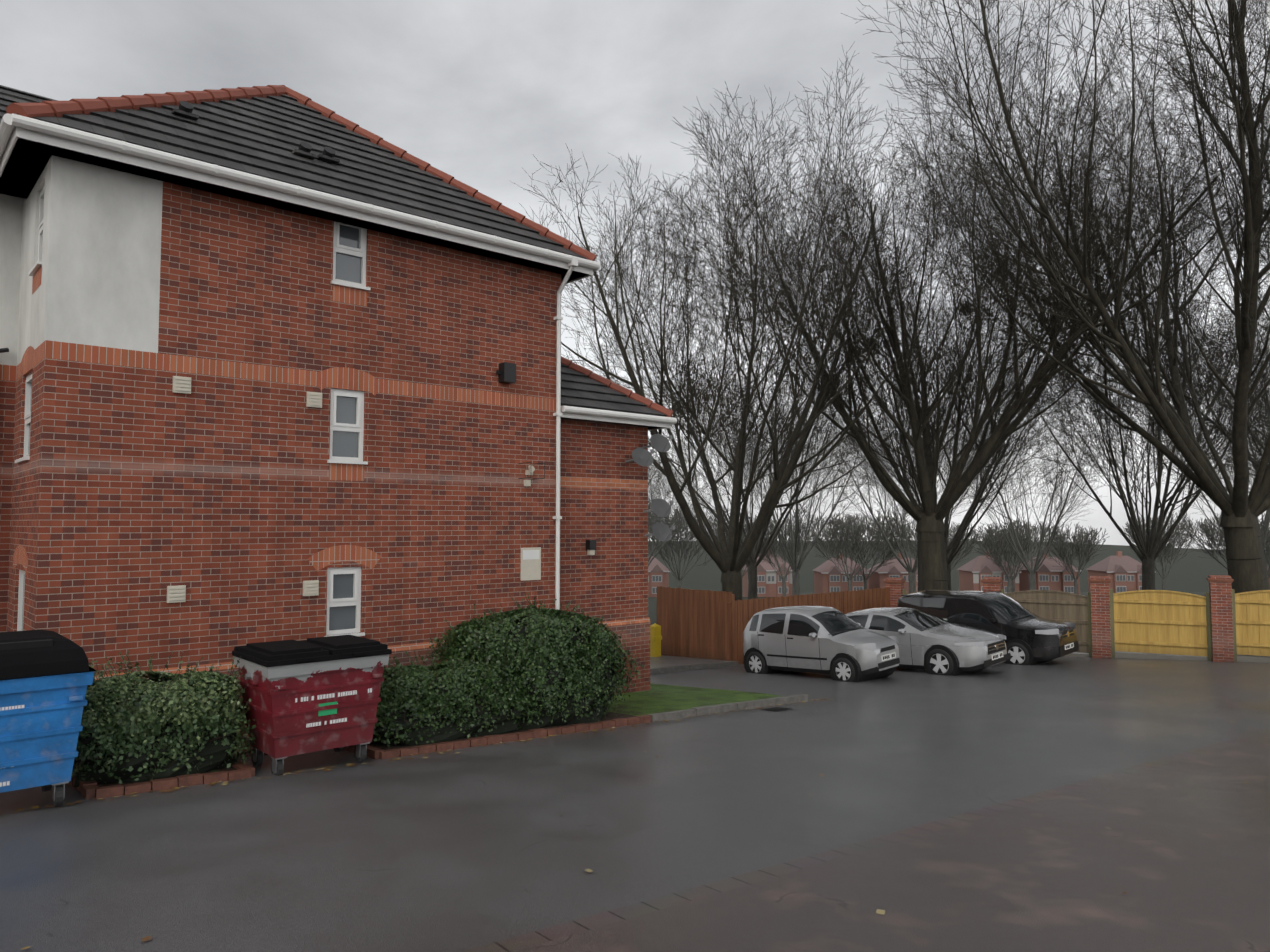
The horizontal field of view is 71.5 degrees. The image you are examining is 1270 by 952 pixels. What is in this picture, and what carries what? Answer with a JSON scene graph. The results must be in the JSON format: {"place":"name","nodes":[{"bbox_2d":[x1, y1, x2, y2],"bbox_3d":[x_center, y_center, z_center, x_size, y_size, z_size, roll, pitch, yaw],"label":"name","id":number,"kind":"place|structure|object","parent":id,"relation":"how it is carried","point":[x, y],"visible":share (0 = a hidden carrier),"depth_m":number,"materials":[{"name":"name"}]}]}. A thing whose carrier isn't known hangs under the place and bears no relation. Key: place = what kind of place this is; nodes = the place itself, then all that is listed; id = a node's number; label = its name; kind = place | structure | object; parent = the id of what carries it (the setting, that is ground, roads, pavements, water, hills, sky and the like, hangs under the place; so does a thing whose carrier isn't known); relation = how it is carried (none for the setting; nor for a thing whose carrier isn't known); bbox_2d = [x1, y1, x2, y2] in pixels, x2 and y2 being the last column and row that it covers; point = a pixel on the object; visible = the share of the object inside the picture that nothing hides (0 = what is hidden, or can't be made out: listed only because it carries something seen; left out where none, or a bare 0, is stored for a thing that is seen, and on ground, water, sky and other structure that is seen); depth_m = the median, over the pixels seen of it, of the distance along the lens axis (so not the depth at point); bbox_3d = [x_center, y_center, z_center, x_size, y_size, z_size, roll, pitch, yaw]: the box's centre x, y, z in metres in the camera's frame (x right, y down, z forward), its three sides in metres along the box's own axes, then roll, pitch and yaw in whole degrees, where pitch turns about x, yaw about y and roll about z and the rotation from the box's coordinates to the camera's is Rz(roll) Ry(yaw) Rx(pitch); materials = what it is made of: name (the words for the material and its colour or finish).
{"place":"outdoors","nodes":[
{"label":"outdoors","id":0,"kind":"place"},
{"bbox_2d":[0,541,1269,951],"bbox_3d":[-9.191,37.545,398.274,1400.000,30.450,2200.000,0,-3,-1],"label":"ground","id":1,"kind":"structure","parent":0,"point":[1086,805],"depth_m":6.86,"materials":[{"name":"grey asphalt"}]},
{"bbox_2d":[0,630,95,806],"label":"blue bin","id":2,"kind":"object","parent":1,"relation":"on","point":[46,677],"visible":1,"depth_m":7.52,"materials":[{"name":"paint"}]},
{"bbox_2d":[232,635,391,775],"bbox_3d":[-3.517,2.470,9.593,1.390,1.312,1.116,3,-4,-42],"label":"red bin","id":3,"kind":"object","parent":1,"relation":"on","point":[309,695],"visible":1,"depth_m":9.25,"materials":[{"name":"paint"}]},
{"bbox_2d":[0,85,676,736],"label":"building","id":4,"kind":"structure","parent":1,"relation":"on","point":[280,363],"depth_m":11.67,"materials":[{"name":"red brick"}]},
{"bbox_2d":[68,623,807,798],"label":"lawn kerbs","id":5,"kind":"structure","parent":1,"relation":"on","point":[658,702],"depth_m":12.88,"materials":[{"name":"red brick"}]},
{"bbox_2d":[72,651,263,786],"bbox_3d":[-4.907,2.450,9.047,2.036,1.264,1.704,3,-4,-44],"label":"hedge","id":6,"kind":"object","parent":5,"relation":"on","point":[137,727],"visible":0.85,"depth_m":8.61,"materials":[{"name":"green plant"}]},
{"bbox_2d":[370,646,541,747],"bbox_3d":[-2.447,2.760,11.256,2.926,1.224,1.564,3,-4,-44],"label":"hedge","id":7,"kind":"object","parent":5,"relation":"on","point":[420,704],"visible":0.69,"depth_m":10.75,"materials":[{"name":"green plant"}]},
{"bbox_2d":[427,593,643,729],"bbox_3d":[-1.452,2.582,12.596,3.301,1.918,2.425,3,-4,-41],"label":"tall hedge bush","id":8,"kind":"object","parent":5,"relation":"on","point":[566,662],"visible":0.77,"depth_m":11.91,"materials":[{"name":"green plant"}]},
{"bbox_2d":[0,667,1247,948],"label":"leaf litter","id":9,"kind":"object","parent":1,"relation":"on","point":[878,911],"visible":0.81,"depth_m":9.05,"materials":[{"name":"brown plant"}]},
{"bbox_2d":[648,428,702,525],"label":"tree","id":10,"kind":"object","parent":1,"relation":"on","point":[655,490],"visible":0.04,"depth_m":46.45,"materials":[{"name":"brown plant"}]},
{"bbox_2d":[648,443,724,566],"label":"tree","id":11,"kind":"object","parent":1,"relation":"on","point":[652,521],"visible":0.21,"depth_m":74.67,"materials":[{"name":"brown plant"}]},
{"bbox_2d":[648,498,729,587],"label":"tree","id":12,"kind":"object","parent":1,"relation":"on","point":[691,536],"visible":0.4,"depth_m":173.01,"materials":[{"name":"brown plant"}]},
{"bbox_2d":[657,586,734,659],"bbox_3d":[1.539,3.938,23.093,0.134,1.962,2.762,3,-4,-42],"label":"fence","id":13,"kind":"object","parent":1,"relation":"on","point":[692,623],"visible":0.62,"depth_m":23.02,"materials":[{"name":"wood"}]},
{"bbox_2d":[614,354,864,599],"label":"tree","id":14,"kind":"object","parent":1,"relation":"on","point":[757,549],"visible":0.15,"depth_m":43.55,"materials":[{"name":"brown plant"}]},
{"bbox_2d":[708,515,776,577],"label":"tree","id":15,"kind":"object","parent":1,"relation":"on","point":[742,536],"visible":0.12,"depth_m":171.21,"materials":[{"name":"brown plant"}]},
{"bbox_2d":[514,82,978,600],"bbox_3d":[3.047,-2.675,26.972,14.199,16.593,19.660,0,-3,-1],"label":"lime tree","id":16,"kind":"object","parent":1,"relation":"on","point":[730,560],"visible":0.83,"depth_m":24.74,"materials":[{"name":"brown plant"}]},
{"bbox_2d":[635,327,890,599],"bbox_3d":[5.114,0.516,37.599,11.858,12.826,9.451,-1,-3,26],"label":"tree","id":17,"kind":"object","parent":1,"relation":"on","point":[752,563],"visible":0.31,"depth_m":36.69,"materials":[{"name":"brown plant"}]},
{"bbox_2d":[760,707,791,711],"bbox_3d":[2.232,3.663,13.846,0.460,0.042,0.340,3,-4,-42],"label":"drain cover","id":18,"kind":"object","parent":1,"relation":"on","point":[775,709],"visible":0.95,"depth_m":13.82,"materials":[{"name":"metal"}]},
{"bbox_2d":[746,505,820,595],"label":"tree","id":19,"kind":"object","parent":1,"relation":"on","point":[800,538],"visible":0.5,"depth_m":171.94,"materials":[{"name":"brown plant"}]},
{"bbox_2d":[727,587,889,663],"bbox_3d":[5.105,4.201,24.375,7.265,1.942,0.134,3,-4,-41],"label":"fence","id":20,"kind":"object","parent":1,"relation":"on","point":[744,611],"visible":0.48,"depth_m":23.59,"materials":[{"name":"wood"}]},
{"bbox_2d":[721,383,913,595],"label":"tree","id":21,"kind":"object","parent":1,"relation":"on","point":[795,567],"visible":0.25,"depth_m":59.56,"materials":[{"name":"brown plant"}]},
{"bbox_2d":[742,606,899,681],"bbox_3d":[4.019,3.663,19.394,1.792,1.566,3.516,-1,-5,-42],"label":"car","id":22,"kind":"object","parent":1,"relation":"on","point":[836,644],"visible":0.96,"depth_m":18.80,"materials":[{"name":"silver paint"}]},
{"bbox_2d":[809,509,905,590],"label":"tree","id":23,"kind":"object","parent":1,"relation":"on","point":[835,523],"visible":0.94,"depth_m":173.68,"materials":[{"name":"brown plant"}]},
{"bbox_2d":[809,504,915,588],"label":"tree","id":24,"kind":"object","parent":1,"relation":"on","point":[894,546],"visible":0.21,"depth_m":185.10,"materials":[{"name":"brown plant"}]},
{"bbox_2d":[816,399,1001,592],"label":"tree","id":25,"kind":"object","parent":1,"relation":"on","point":[911,576],"visible":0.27,"depth_m":65.82,"materials":[{"name":"brown plant"}]},
{"bbox_2d":[883,577,950,606],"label":"brick pillar","id":26,"kind":"structure","parent":1,"relation":"on","point":[897,589],"depth_m":26.49,"materials":[{"name":"brick"}]},
{"bbox_2d":[845,607,1010,675],"bbox_3d":[6.469,3.884,20.878,2.070,1.495,4.318,-1,-5,-42],"label":"car","id":27,"kind":"object","parent":1,"relation":"on","point":[930,644],"visible":0.67,"depth_m":19.70,"materials":[{"name":"silver paint"}]},
{"bbox_2d":[895,519,984,570],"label":"tree","id":28,"kind":"object","parent":1,"relation":"on","point":[973,540],"visible":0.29,"depth_m":171.95,"materials":[{"name":"brown plant"}]},
{"bbox_2d":[625,43,1269,590],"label":"lime tree","id":29,"kind":"object","parent":1,"relation":"on","point":[929,531],"visible":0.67,"depth_m":26.31,"materials":[{"name":"brown plant"}]},
{"bbox_2d":[792,319,1103,589],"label":"tree","id":30,"kind":"object","parent":1,"relation":"on","point":[953,552],"visible":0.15,"depth_m":40.64,"materials":[{"name":"brown plant"}]},
{"bbox_2d":[648,551,1269,596],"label":"houses","id":31,"kind":"structure","parent":1,"relation":"on","point":[1124,573],"depth_m":200.83,"materials":[{"name":"brick"}]},
{"bbox_2d":[810,315,1135,556],"bbox_3d":[12.640,0.039,35.724,12.266,13.417,12.061,0,-3,-1],"label":"tree","id":32,"kind":"object","parent":1,"relation":"on","point":[957,536],"visible":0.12,"depth_m":35.66,"materials":[{"name":"brown plant"}]},
{"bbox_2d":[897,590,1078,664],"bbox_3d":[9.257,4.021,23.466,2.079,1.871,4.398,-1,-5,-42],"label":"car","id":33,"kind":"object","parent":1,"relation":"on","point":[1032,638],"visible":0.65,"depth_m":22.49,"materials":[{"name":"black paint"}]},
{"bbox_2d":[972,518,1059,594],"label":"tree","id":34,"kind":"object","parent":1,"relation":"on","point":[992,546],"visible":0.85,"depth_m":172.41,"materials":[{"name":"brown plant"}]},
{"bbox_2d":[983,521,1052,593],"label":"tree","id":35,"kind":"object","parent":1,"relation":"on","point":[1013,579],"visible":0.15,"depth_m":194.65,"materials":[{"name":"brown plant"}]},
{"bbox_2d":[937,408,1116,589],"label":"tree","id":36,"kind":"object","parent":1,"relation":"on","point":[1032,572],"visible":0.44,"depth_m":69.57,"materials":[{"name":"brown plant"}]},
{"bbox_2d":[981,577,1092,656],"bbox_3d":[11.288,4.143,24.839,2.804,2.500,0.550,-2,-3,28],"label":"pier fence","id":37,"kind":"object","parent":1,"relation":"on","point":[1060,606],"visible":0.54,"depth_m":24.62,"materials":[{"name":"brick"},{"name":"wood"}]},
{"bbox_2d":[841,0,1269,593],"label":"lime tree","id":38,"kind":"object","parent":1,"relation":"on","point":[1241,506],"visible":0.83,"depth_m":24.03,"materials":[{"name":"brown plant"}]},
{"bbox_2d":[1034,523,1109,593],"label":"tree","id":39,"kind":"object","parent":1,"relation":"on","point":[1078,542],"visible":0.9,"depth_m":187.24,"materials":[{"name":"brown plant"}]},
{"bbox_2d":[964,302,1269,589],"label":"tree","id":40,"kind":"object","parent":1,"relation":"on","point":[1170,531],"visible":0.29,"depth_m":39.68,"materials":[{"name":"brown plant"}]},
{"bbox_2d":[1016,264,1269,589],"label":"tree","id":41,"kind":"object","parent":1,"relation":"on","point":[1154,541],"visible":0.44,"depth_m":34.80,"materials":[{"name":"brown plant"}]},
{"bbox_2d":[1088,576,1211,660],"bbox_3d":[13.719,3.974,23.553,2.804,2.500,0.550,-2,-3,28],"label":"pier fence","id":42,"kind":"object","parent":1,"relation":"on","point":[1161,622],"visible":0.96,"depth_m":23.60,"materials":[{"name":"brick"},{"name":"wood"}]},
{"bbox_2d":[1121,511,1199,589],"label":"tree","id":43,"kind":"object","parent":1,"relation":"on","point":[1169,545],"visible":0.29,"depth_m":176.90,"materials":[{"name":"brown plant"}]},
{"bbox_2d":[1093,267,1269,492],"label":"tree","id":44,"kind":"object","parent":1,"relation":"on","point":[1259,450],"visible":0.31,"depth_m":34.88,"materials":[{"name":"brown plant"}]},
{"bbox_2d":[1127,314,1269,481],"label":"tree","id":45,"kind":"object","parent":1,"relation":"on","point":[1256,469],"visible":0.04,"depth_m":48.52,"materials":[{"name":"brown plant"}]},
{"bbox_2d":[1138,388,1269,548],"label":"tree","id":46,"kind":"object","parent":1,"relation":"on","point":[1265,521],"visible":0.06,"depth_m":62.85,"materials":[{"name":"brown plant"}]},
{"bbox_2d":[1159,271,1269,479],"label":"tree","id":47,"kind":"object","parent":1,"relation":"on","point":[1258,438],"visible":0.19,"depth_m":39.92,"materials":[{"name":"brown plant"}]},
{"bbox_2d":[1179,513,1269,569],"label":"tree","id":48,"kind":"object","parent":1,"relation":"on","point":[1209,531],"visible":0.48,"depth_m":176.18,"materials":[{"name":"brown plant"}]},
{"bbox_2d":[1206,575,1269,662],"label":"pier fence","id":49,"kind":"object","parent":1,"relation":"on","point":[1240,623],"visible":0.96,"depth_m":22.58,"materials":[{"name":"brick"}]},
{"bbox_2d":[1263,525,1269,576],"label":"tree","id":50,"kind":"object","parent":1,"relation":"on","point":[1265,548],"visible":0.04,"depth_m":177.95,"materials":[{"name":"brown plant"}]},
{"bbox_2d":[0,0,1269,549],"label":"sky","id":51,"kind":"structure","parent":0,"point":[473,90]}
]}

